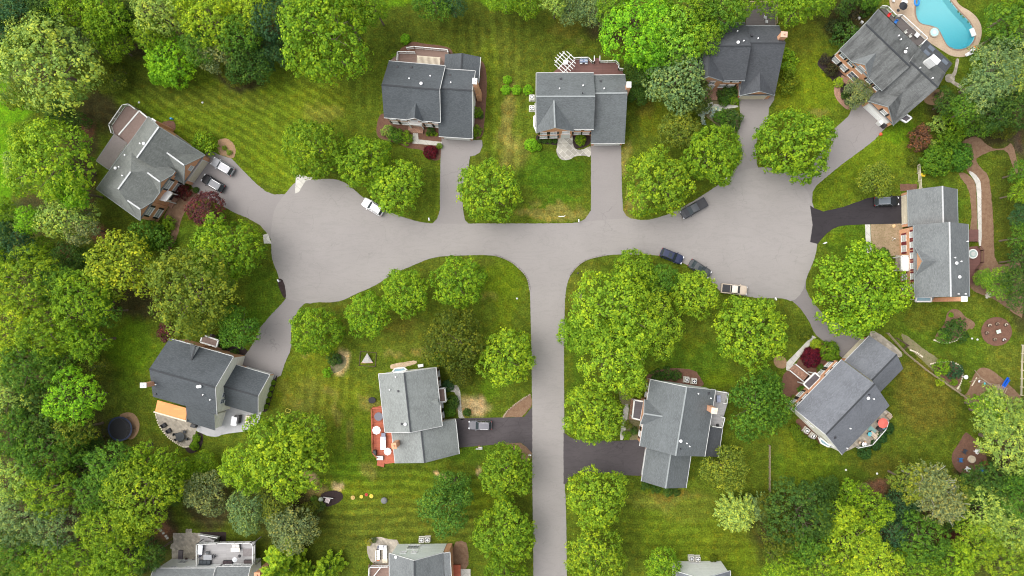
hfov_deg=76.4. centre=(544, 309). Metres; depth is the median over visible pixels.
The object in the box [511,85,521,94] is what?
clipped shrub
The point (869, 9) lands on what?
shrub
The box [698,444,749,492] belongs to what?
ornamental tree
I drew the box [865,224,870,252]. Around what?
concrete path
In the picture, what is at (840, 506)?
broadleaf tree
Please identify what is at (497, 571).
maple tree
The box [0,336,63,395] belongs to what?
oak tree
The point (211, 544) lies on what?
house
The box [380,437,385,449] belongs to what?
patio table
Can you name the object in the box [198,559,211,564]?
outdoor sofa
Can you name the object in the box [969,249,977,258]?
hot tub
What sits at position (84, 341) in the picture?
broadleaf tree
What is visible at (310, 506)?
ornamental tree
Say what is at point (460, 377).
ornamental tree
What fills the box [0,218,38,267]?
ornamental tree
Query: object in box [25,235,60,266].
ornamental tree
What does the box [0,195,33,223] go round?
broadleaf tree
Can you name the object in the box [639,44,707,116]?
ornamental tree
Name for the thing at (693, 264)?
parked car
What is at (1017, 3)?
broadleaf tree
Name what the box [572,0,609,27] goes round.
ornamental tree
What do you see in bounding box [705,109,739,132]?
planting bed
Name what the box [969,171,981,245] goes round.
garden wall path
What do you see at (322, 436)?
broadleaf tree
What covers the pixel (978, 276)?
ornamental tree
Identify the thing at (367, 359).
net goal
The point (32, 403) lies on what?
broadleaf tree
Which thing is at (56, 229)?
ornamental tree
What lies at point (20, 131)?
broadleaf tree
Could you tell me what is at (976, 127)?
ornamental tree
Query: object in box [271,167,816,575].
road
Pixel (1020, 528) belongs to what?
oak tree
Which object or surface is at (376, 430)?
parasol
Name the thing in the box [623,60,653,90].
ornamental tree
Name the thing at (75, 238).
broadleaf tree
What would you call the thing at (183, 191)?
shrub
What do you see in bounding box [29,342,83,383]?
broadleaf tree
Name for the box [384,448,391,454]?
parasol
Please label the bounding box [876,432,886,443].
clipped shrub
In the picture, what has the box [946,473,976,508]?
broadleaf tree
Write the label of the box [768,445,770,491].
rail fence
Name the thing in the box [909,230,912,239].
window
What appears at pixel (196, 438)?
clipped shrub
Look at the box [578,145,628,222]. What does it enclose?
driveway
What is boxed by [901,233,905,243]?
window
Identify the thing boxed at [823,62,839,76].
shrub
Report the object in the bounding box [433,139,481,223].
driveway
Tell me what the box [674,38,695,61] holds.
ornamental tree
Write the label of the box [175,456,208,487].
ornamental tree
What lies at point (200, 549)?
patio table
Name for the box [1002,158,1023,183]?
broadleaf tree
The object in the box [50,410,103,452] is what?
broadleaf tree
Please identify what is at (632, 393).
broadleaf tree
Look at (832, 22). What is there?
shrub
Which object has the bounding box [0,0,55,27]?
broadleaf tree
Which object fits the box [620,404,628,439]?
garden path
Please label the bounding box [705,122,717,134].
shrub
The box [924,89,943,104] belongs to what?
pine straw bed
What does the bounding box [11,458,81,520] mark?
oak tree
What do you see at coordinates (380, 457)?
outdoor sofa
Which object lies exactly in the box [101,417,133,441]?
trampoline
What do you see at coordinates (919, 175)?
rail fence
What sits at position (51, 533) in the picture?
oak tree
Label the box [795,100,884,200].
driveway
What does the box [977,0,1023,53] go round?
broadleaf tree
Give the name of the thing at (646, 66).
maple tree
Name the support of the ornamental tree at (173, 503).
on the lawn
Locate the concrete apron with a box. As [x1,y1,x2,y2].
[263,234,270,243]
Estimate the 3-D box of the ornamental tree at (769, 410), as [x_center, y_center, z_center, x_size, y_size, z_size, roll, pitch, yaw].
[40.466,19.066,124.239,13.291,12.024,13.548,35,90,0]
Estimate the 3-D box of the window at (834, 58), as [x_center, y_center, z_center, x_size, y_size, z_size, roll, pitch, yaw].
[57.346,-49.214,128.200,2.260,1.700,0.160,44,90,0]
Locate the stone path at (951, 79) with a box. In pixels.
[947,58,961,87]
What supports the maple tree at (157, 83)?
on the lawn
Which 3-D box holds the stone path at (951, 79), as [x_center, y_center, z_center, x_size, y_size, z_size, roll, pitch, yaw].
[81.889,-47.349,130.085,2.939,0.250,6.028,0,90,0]
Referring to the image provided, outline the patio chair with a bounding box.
[868,426,875,432]
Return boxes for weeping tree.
[712,490,758,532]
[747,491,770,521]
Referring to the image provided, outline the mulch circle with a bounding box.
[981,317,1011,345]
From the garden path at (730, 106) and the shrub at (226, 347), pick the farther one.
the garden path at (730, 106)
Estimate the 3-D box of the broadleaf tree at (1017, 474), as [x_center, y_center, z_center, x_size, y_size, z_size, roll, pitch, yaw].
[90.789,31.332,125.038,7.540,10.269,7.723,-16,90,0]
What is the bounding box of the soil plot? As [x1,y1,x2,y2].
[870,224,902,255]
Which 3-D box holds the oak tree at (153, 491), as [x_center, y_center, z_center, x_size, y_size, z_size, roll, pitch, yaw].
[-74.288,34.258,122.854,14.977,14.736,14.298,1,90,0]
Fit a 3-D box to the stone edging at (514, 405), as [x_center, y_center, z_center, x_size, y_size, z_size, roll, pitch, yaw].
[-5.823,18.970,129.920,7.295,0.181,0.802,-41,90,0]
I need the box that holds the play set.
[969,370,1009,395]
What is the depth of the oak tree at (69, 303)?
118.74 m
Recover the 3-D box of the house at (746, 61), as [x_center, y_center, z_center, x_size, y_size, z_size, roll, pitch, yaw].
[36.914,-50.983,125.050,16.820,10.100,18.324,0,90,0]
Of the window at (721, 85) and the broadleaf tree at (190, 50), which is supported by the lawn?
the broadleaf tree at (190, 50)
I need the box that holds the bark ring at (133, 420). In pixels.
[120,412,139,438]
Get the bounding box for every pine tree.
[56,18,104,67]
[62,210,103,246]
[415,484,474,539]
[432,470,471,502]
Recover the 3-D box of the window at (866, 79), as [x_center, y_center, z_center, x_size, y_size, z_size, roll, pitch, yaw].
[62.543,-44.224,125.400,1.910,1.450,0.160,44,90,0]
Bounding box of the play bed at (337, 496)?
[321,490,342,506]
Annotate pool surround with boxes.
[889,0,981,56]
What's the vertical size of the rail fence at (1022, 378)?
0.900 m
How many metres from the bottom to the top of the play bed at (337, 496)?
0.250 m
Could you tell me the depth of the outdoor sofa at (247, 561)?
126.77 m
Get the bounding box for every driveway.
[191,150,284,238]
[242,297,304,378]
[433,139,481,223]
[450,407,531,451]
[563,433,644,483]
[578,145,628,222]
[733,96,773,174]
[792,282,859,356]
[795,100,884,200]
[810,196,901,243]
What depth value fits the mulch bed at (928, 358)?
129.98 m
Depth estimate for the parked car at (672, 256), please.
128.72 m
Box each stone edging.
[155,413,188,447]
[503,394,529,417]
[930,361,962,388]
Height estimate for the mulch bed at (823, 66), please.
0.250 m
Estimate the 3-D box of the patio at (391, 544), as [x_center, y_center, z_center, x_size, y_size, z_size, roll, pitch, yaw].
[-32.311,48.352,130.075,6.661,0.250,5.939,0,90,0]
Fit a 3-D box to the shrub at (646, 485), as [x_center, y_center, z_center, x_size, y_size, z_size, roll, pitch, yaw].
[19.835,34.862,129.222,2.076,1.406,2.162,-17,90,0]
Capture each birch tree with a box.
[899,459,954,506]
[915,476,970,526]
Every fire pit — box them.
[381,497,386,503]
[967,455,975,462]
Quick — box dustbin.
[876,120,883,125]
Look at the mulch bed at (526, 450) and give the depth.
129.97 m
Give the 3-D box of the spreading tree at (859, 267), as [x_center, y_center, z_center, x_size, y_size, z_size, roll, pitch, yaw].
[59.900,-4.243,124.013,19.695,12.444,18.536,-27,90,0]
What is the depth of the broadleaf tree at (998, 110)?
119.31 m
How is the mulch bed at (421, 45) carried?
on the lawn
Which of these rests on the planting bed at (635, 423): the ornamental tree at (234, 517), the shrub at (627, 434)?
the shrub at (627, 434)
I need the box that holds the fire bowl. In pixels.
[368,397,375,402]
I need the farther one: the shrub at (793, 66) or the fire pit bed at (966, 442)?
the fire pit bed at (966, 442)
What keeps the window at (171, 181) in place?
in the house at (150, 164)
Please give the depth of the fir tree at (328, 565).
126.87 m
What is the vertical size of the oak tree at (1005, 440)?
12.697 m
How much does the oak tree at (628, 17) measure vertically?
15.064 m
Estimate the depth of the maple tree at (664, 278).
123.90 m
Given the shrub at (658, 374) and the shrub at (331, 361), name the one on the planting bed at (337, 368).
the shrub at (331, 361)
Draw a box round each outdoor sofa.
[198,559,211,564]
[223,560,232,563]
[231,544,240,547]
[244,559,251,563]
[375,549,379,560]
[376,455,383,459]
[383,547,386,560]
[579,58,587,63]
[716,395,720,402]
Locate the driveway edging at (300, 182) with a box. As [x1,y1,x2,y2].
[295,175,312,192]
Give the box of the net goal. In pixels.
[358,351,376,366]
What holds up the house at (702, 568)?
on the lawn
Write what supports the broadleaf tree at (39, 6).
on the lawn
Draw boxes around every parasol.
[372,426,380,434]
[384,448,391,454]
[876,418,887,427]
[897,2,907,11]
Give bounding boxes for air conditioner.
[419,536,424,542]
[425,536,430,541]
[529,95,534,101]
[529,105,534,111]
[683,376,689,382]
[688,554,693,560]
[690,378,696,383]
[694,555,699,561]
[801,426,810,433]
[808,431,816,438]
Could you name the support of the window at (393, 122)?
in the house at (439, 89)
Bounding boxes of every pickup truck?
[680,197,707,218]
[720,283,747,294]
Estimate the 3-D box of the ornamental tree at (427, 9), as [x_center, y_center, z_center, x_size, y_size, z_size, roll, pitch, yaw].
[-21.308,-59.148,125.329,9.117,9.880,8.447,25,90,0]
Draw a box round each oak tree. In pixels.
[0,9,106,117]
[0,242,65,314]
[0,296,47,355]
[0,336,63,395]
[0,366,46,422]
[0,400,45,459]
[0,446,49,503]
[0,492,49,552]
[0,529,44,575]
[1,116,96,205]
[9,304,79,358]
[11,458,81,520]
[13,424,79,484]
[14,535,81,575]
[24,498,86,550]
[30,264,88,310]
[39,364,108,427]
[47,268,114,333]
[47,540,115,575]
[70,468,125,517]
[72,500,139,561]
[82,439,135,495]
[86,528,150,575]
[98,456,185,533]
[142,244,242,343]
[275,0,373,87]
[565,265,665,359]
[575,309,651,394]
[597,0,680,71]
[619,282,685,361]
[634,0,706,69]
[761,475,837,544]
[821,507,881,575]
[847,530,905,575]
[890,509,952,568]
[949,512,1005,572]
[958,42,1023,101]
[961,485,1020,541]
[969,384,1023,439]
[973,412,1023,476]
[977,475,1023,528]
[977,503,1023,557]
[980,534,1023,575]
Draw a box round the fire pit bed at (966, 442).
[952,432,986,473]
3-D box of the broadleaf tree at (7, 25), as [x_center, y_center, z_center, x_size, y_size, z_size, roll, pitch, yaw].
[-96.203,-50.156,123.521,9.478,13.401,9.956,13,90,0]
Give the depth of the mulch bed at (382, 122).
129.98 m
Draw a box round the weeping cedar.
[698,106,721,124]
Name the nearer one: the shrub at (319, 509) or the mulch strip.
the shrub at (319, 509)
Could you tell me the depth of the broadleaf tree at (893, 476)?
121.55 m
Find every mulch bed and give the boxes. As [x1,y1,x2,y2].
[163,121,175,129]
[164,189,199,251]
[202,334,247,354]
[217,138,235,157]
[263,376,276,411]
[376,114,441,160]
[390,361,416,368]
[399,42,452,53]
[453,541,468,568]
[474,61,486,138]
[504,395,531,416]
[506,443,531,460]
[536,135,590,148]
[645,368,703,386]
[706,89,737,104]
[781,371,802,401]
[796,343,839,374]
[796,419,819,443]
[817,58,854,104]
[856,482,868,493]
[901,334,961,391]
[935,309,974,341]
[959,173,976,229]
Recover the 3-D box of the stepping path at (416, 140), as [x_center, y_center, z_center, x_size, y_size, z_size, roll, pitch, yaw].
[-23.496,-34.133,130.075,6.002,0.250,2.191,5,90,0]
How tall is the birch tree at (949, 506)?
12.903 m
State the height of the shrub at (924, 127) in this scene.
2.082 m
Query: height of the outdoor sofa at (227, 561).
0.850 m
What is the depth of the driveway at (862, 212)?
129.95 m
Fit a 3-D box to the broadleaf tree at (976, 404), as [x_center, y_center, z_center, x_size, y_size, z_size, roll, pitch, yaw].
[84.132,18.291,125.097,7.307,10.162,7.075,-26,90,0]
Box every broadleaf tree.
[0,0,43,56]
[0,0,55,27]
[0,9,59,65]
[0,147,56,188]
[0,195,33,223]
[0,244,35,290]
[0,343,27,377]
[5,117,62,168]
[10,377,66,421]
[13,204,54,236]
[13,403,74,451]
[23,0,77,33]
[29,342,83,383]
[41,319,76,358]
[43,0,104,36]
[45,164,102,210]
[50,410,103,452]
[54,430,89,466]
[57,453,99,488]
[62,319,115,367]
[79,11,125,49]
[80,553,130,575]
[81,0,136,45]
[81,288,128,328]
[110,501,161,549]
[120,438,164,478]
[127,14,174,50]
[129,0,183,37]
[130,537,172,575]
[143,445,191,487]
[165,0,212,34]
[178,26,220,66]
[180,0,237,52]
[214,13,266,56]
[216,442,263,495]
[227,0,274,34]
[240,410,322,484]
[248,0,290,43]
[255,426,331,503]
[275,0,327,42]
[277,410,330,462]
[296,32,348,87]
[313,0,377,47]
[357,0,388,25]
[538,0,565,18]
[595,0,630,23]
[615,367,648,400]
[667,0,720,39]
[686,15,724,56]
[694,0,746,34]
[721,0,760,22]
[754,512,802,564]
[756,0,795,19]
[756,487,795,523]
[759,544,801,575]
[777,0,827,29]
[785,524,835,568]
[794,541,849,575]
[815,498,861,539]
[838,476,870,512]
[855,488,898,533]
[873,515,910,552]
[885,460,927,506]
[895,542,939,575]
[917,144,952,177]
[930,540,978,575]
[932,86,962,115]
[940,93,983,127]
[942,141,973,171]
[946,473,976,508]
[953,469,991,507]
[957,70,1004,117]
[964,388,1006,425]
[966,89,1018,132]
[968,460,1018,503]
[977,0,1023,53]
[986,29,1023,80]
[986,87,1023,131]
[988,0,1023,27]
[994,60,1023,103]
[995,265,1023,295]
[998,454,1023,495]
[999,221,1023,249]
[999,246,1023,275]
[1000,178,1023,204]
[1001,285,1023,313]
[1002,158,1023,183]
[1007,396,1023,432]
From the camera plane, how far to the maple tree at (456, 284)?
122.70 m
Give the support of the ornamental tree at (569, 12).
on the lawn
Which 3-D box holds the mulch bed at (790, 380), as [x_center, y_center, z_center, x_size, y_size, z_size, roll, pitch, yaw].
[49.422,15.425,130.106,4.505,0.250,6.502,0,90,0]
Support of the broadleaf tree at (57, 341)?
on the lawn
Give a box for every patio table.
[175,432,184,440]
[197,545,203,554]
[203,555,211,559]
[231,548,240,551]
[374,412,382,420]
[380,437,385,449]
[885,413,892,419]
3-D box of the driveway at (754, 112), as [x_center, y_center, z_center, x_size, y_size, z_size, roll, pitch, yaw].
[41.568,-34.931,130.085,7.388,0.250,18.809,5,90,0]
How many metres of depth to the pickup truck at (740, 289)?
128.92 m
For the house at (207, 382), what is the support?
on the lawn
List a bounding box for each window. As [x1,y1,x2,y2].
[144,205,155,216]
[153,207,163,218]
[163,179,174,190]
[171,181,180,192]
[390,121,400,124]
[406,544,420,548]
[538,136,547,138]
[548,135,558,138]
[717,84,728,87]
[795,390,805,397]
[817,368,825,375]
[823,361,833,368]
[830,55,841,65]
[838,52,846,59]
[839,63,848,72]
[846,60,853,67]
[847,71,858,80]
[855,65,865,73]
[864,77,872,84]
[872,85,880,91]
[879,108,888,116]
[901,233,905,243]
[901,243,906,253]
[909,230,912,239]
[909,240,912,249]
[910,261,913,270]
[910,271,913,280]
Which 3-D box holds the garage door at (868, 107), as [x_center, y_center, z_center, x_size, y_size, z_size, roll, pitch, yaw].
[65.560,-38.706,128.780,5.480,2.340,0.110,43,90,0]
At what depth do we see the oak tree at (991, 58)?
118.16 m
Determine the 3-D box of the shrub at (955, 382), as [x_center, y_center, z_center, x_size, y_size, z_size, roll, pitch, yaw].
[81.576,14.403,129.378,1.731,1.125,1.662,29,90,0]
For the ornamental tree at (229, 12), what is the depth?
123.76 m
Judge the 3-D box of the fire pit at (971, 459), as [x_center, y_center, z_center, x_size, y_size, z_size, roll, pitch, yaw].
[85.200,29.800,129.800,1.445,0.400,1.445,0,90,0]
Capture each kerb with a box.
[494,254,530,289]
[569,254,605,275]
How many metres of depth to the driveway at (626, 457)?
129.95 m
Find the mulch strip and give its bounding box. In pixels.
[277,279,285,297]
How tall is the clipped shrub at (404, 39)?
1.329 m
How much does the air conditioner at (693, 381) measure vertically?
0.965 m
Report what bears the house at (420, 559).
on the lawn
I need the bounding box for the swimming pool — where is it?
[914,0,975,50]
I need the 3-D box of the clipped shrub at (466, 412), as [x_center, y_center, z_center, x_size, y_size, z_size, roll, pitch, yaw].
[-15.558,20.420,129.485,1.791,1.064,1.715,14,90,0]
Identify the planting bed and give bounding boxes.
[200,532,225,541]
[331,354,346,372]
[619,387,630,404]
[626,409,639,439]
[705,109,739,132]
[933,362,961,386]
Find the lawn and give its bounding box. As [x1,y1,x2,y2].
[0,0,1023,575]
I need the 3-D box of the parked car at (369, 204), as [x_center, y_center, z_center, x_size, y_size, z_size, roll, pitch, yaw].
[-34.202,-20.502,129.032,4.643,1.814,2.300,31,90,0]
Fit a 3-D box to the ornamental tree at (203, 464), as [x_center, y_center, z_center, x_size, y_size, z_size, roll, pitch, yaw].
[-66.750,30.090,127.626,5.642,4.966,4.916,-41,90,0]
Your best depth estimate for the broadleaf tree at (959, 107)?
121.24 m
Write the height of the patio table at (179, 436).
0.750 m
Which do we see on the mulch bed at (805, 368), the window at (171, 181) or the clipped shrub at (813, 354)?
the clipped shrub at (813, 354)
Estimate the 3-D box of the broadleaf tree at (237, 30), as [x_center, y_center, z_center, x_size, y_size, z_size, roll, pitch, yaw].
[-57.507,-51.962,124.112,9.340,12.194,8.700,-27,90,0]
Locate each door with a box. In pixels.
[188,159,208,182]
[444,137,470,140]
[561,134,570,137]
[593,144,619,145]
[738,96,766,98]
[842,339,864,357]
[863,103,888,123]
[901,195,907,224]
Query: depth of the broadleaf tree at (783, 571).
121.78 m
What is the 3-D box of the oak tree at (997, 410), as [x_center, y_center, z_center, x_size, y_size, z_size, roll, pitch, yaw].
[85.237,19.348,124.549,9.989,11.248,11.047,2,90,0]
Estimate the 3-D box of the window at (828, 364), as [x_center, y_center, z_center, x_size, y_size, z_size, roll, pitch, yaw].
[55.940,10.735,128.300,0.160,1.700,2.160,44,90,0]
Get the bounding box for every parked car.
[201,174,225,192]
[210,157,234,176]
[361,198,383,216]
[468,420,491,430]
[659,248,683,263]
[687,259,711,276]
[873,195,898,206]
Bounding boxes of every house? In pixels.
[96,104,209,221]
[140,334,273,429]
[151,533,268,575]
[368,543,460,575]
[371,367,459,466]
[381,46,481,140]
[533,51,630,145]
[629,378,728,487]
[672,561,730,575]
[689,1,787,99]
[787,336,902,454]
[830,5,951,127]
[893,186,983,301]
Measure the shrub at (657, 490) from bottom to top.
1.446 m
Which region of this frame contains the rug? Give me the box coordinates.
[243,549,251,555]
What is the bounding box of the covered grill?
[231,415,241,425]
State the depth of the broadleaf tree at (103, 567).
120.17 m
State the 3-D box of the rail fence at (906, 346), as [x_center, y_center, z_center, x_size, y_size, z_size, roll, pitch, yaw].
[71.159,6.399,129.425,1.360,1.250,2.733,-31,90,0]
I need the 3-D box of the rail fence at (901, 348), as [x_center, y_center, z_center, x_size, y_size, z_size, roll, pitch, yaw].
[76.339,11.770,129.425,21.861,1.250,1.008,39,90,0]
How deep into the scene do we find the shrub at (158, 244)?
127.57 m
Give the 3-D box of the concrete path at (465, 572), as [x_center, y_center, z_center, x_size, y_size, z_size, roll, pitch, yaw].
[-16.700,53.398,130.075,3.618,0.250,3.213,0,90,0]
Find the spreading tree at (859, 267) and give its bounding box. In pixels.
[809,238,914,339]
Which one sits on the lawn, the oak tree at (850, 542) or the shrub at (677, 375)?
the oak tree at (850, 542)
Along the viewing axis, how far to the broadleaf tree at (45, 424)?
119.34 m
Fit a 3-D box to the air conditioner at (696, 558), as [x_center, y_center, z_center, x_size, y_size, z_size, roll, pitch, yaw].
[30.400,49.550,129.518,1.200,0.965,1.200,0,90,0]
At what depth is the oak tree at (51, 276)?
119.84 m
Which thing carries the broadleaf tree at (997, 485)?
on the lawn
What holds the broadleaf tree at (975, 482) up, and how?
on the lawn
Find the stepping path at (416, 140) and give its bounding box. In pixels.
[412,133,441,145]
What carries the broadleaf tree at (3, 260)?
on the lawn
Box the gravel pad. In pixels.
[900,184,916,190]
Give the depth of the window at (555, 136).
128.22 m
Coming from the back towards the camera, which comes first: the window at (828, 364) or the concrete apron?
the concrete apron
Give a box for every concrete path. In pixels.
[461,569,470,575]
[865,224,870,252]
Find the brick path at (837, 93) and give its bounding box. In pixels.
[834,80,848,108]
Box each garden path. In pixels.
[450,385,464,419]
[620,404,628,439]
[708,102,737,108]
[786,336,815,370]
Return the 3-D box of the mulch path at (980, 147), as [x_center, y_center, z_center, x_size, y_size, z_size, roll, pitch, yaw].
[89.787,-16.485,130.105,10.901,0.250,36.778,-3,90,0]
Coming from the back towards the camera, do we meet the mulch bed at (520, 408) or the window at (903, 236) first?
the mulch bed at (520, 408)
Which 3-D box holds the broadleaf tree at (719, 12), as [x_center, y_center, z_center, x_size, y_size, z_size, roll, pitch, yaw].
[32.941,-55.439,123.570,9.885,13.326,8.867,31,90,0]
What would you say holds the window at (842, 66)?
in the house at (895, 66)
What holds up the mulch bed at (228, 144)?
on the lawn
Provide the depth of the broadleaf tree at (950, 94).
124.73 m
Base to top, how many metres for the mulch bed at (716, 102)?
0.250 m
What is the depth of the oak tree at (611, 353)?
117.91 m
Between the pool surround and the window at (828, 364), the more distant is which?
the pool surround
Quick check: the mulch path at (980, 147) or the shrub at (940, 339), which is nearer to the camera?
the shrub at (940, 339)
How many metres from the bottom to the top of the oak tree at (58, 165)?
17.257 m
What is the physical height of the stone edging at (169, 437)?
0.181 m
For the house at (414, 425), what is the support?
on the lawn
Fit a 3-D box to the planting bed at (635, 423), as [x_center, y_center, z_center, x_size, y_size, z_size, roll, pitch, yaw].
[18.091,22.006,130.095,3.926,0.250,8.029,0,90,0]
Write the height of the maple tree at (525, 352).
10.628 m
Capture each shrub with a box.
[128,219,166,252]
[148,225,176,251]
[156,322,176,342]
[160,215,176,230]
[173,183,192,200]
[189,441,199,450]
[190,131,219,156]
[192,433,200,441]
[218,342,228,349]
[229,348,238,353]
[310,495,317,503]
[314,500,326,512]
[322,367,332,377]
[326,351,341,366]
[364,538,372,545]
[380,125,394,138]
[386,126,401,143]
[399,129,412,145]
[400,33,410,44]
[423,145,437,158]
[426,127,435,135]
[441,379,453,391]
[444,405,455,417]
[445,394,459,409]
[462,408,470,416]
[473,124,482,136]
[474,106,482,117]
[500,85,510,95]
[503,75,511,84]
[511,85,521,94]
[522,84,533,95]
[524,138,536,151]
[536,143,541,150]
[575,134,585,146]
[621,430,631,439]
[624,420,632,428]
[630,426,637,434]
[640,482,650,490]
[650,368,664,380]
[650,485,660,493]
[660,365,672,379]
[662,488,672,496]
[671,370,681,380]
[673,489,680,496]
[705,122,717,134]
[709,554,717,561]
[712,108,728,123]
[716,86,735,104]
[718,96,729,107]
[718,108,743,130]
[727,86,738,96]
[728,93,740,104]
[775,69,800,97]
[780,47,799,71]
[780,62,795,77]
[789,423,800,433]
[792,429,804,441]
[797,326,811,340]
[797,435,811,448]
[800,346,821,367]
[806,437,818,450]
[810,338,821,348]
[819,340,840,361]
[820,52,831,64]
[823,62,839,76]
[824,17,844,38]
[829,18,859,48]
[833,76,842,87]
[840,2,865,21]
[841,91,849,98]
[856,0,877,17]
[857,445,871,459]
[870,439,880,450]
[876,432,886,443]
[879,247,889,259]
[882,423,893,434]
[906,128,932,152]
[906,153,920,167]
[915,122,930,136]
[925,114,946,133]
[931,357,951,376]
[933,130,963,154]
[935,377,944,386]
[936,328,950,343]
[940,317,969,343]
[944,122,967,141]
[945,361,964,378]
[950,378,957,385]
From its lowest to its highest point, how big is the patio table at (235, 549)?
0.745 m
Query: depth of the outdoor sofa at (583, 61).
128.37 m
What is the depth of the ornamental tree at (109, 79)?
126.66 m
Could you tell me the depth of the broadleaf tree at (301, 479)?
118.59 m
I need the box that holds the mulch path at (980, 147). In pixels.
[962,137,1023,317]
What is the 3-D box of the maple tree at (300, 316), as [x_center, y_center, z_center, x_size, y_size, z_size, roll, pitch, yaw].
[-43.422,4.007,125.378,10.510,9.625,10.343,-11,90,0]
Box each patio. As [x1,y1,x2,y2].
[156,413,196,445]
[170,529,199,558]
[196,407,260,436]
[367,537,398,564]
[556,137,590,159]
[870,331,901,356]
[945,74,954,81]
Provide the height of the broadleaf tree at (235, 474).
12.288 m
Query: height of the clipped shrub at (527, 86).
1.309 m
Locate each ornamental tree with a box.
[0,79,41,110]
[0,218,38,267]
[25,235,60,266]
[31,184,100,241]
[42,98,73,126]
[49,241,90,273]
[66,110,94,131]
[68,350,112,384]
[69,435,104,467]
[73,245,103,268]
[80,228,167,302]
[85,429,104,447]
[94,63,127,94]
[95,28,134,63]
[108,57,132,79]
[109,0,154,36]
[127,17,150,41]
[163,485,183,506]
[171,284,229,337]
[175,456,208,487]
[178,469,229,517]
[192,449,217,472]
[194,29,243,74]
[208,0,249,30]
[216,304,260,348]
[219,65,246,87]
[224,37,272,86]
[225,487,271,537]
[253,33,293,72]
[256,484,292,521]
[264,506,297,537]
[267,505,320,556]
[298,499,319,521]
[411,0,452,22]
[418,306,490,373]
[437,0,467,17]
[445,356,475,387]
[486,0,521,13]
[508,0,542,20]
[551,0,587,26]
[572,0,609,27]
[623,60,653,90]
[627,83,647,105]
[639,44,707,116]
[672,73,713,114]
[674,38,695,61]
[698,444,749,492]
[727,372,796,443]
[753,368,785,399]
[806,0,836,17]
[809,475,840,505]
[834,0,859,18]
[843,76,874,110]
[855,159,894,197]
[859,0,880,8]
[884,483,922,524]
[940,510,968,532]
[941,104,965,126]
[964,112,997,138]
[972,268,991,288]
[979,265,1014,300]
[984,28,1018,59]
[990,120,1017,140]
[1007,201,1023,227]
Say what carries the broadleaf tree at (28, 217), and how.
on the lawn
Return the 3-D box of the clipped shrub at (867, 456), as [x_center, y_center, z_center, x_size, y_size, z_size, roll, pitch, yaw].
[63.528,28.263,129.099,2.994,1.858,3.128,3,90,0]
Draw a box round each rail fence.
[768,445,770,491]
[887,333,971,401]
[896,338,909,349]
[917,164,921,188]
[1020,345,1023,395]
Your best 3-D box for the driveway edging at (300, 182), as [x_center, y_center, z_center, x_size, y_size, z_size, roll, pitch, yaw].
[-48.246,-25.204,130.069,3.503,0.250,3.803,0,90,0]
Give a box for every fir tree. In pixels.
[259,534,309,575]
[291,556,314,575]
[313,549,348,575]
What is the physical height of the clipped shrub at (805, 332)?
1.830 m
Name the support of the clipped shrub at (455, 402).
on the lawn
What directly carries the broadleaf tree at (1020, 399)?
on the lawn
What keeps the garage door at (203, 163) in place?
in the house at (150, 164)
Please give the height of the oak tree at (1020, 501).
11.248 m
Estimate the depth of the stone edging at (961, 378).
129.85 m
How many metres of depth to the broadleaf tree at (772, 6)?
122.41 m
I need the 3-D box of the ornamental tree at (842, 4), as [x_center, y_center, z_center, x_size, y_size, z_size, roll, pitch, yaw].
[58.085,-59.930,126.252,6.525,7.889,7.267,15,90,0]
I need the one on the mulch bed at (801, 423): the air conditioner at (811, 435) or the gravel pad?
the air conditioner at (811, 435)
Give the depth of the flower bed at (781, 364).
129.97 m
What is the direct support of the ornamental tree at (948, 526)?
on the lawn
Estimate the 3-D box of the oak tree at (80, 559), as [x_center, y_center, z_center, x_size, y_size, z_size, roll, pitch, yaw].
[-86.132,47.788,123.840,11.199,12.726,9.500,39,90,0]
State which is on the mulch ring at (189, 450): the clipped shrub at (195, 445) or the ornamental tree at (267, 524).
the clipped shrub at (195, 445)
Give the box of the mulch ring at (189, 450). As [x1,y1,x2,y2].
[185,433,202,452]
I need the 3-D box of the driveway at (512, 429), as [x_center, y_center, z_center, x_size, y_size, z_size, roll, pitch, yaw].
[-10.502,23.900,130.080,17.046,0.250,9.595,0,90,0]
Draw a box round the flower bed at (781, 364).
[774,356,786,368]
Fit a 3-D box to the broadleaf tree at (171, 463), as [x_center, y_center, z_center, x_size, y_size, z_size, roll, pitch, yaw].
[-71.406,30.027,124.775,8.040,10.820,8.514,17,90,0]
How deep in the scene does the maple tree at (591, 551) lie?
122.07 m
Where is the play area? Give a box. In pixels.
[964,368,1020,412]
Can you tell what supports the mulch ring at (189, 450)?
on the lawn
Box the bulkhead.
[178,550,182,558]
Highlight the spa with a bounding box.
[929,27,939,37]
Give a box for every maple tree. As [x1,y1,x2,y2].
[143,32,196,89]
[150,60,176,87]
[183,191,226,226]
[187,210,267,288]
[281,118,347,179]
[288,306,347,356]
[332,135,391,192]
[343,289,391,340]
[367,156,425,216]
[379,268,430,319]
[426,255,489,309]
[456,157,523,223]
[469,497,537,565]
[474,327,536,387]
[478,441,534,499]
[483,551,529,575]
[555,317,592,355]
[561,380,625,445]
[563,464,629,531]
[563,525,627,575]
[611,248,659,296]
[622,142,696,218]
[630,38,669,79]
[641,263,679,299]
[643,545,681,575]
[657,106,701,149]
[668,269,719,320]
[680,122,745,186]
[711,294,788,375]
[750,105,837,185]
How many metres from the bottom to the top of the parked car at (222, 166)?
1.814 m
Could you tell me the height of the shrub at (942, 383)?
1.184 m
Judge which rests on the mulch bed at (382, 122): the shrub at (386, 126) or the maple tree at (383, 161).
the shrub at (386, 126)

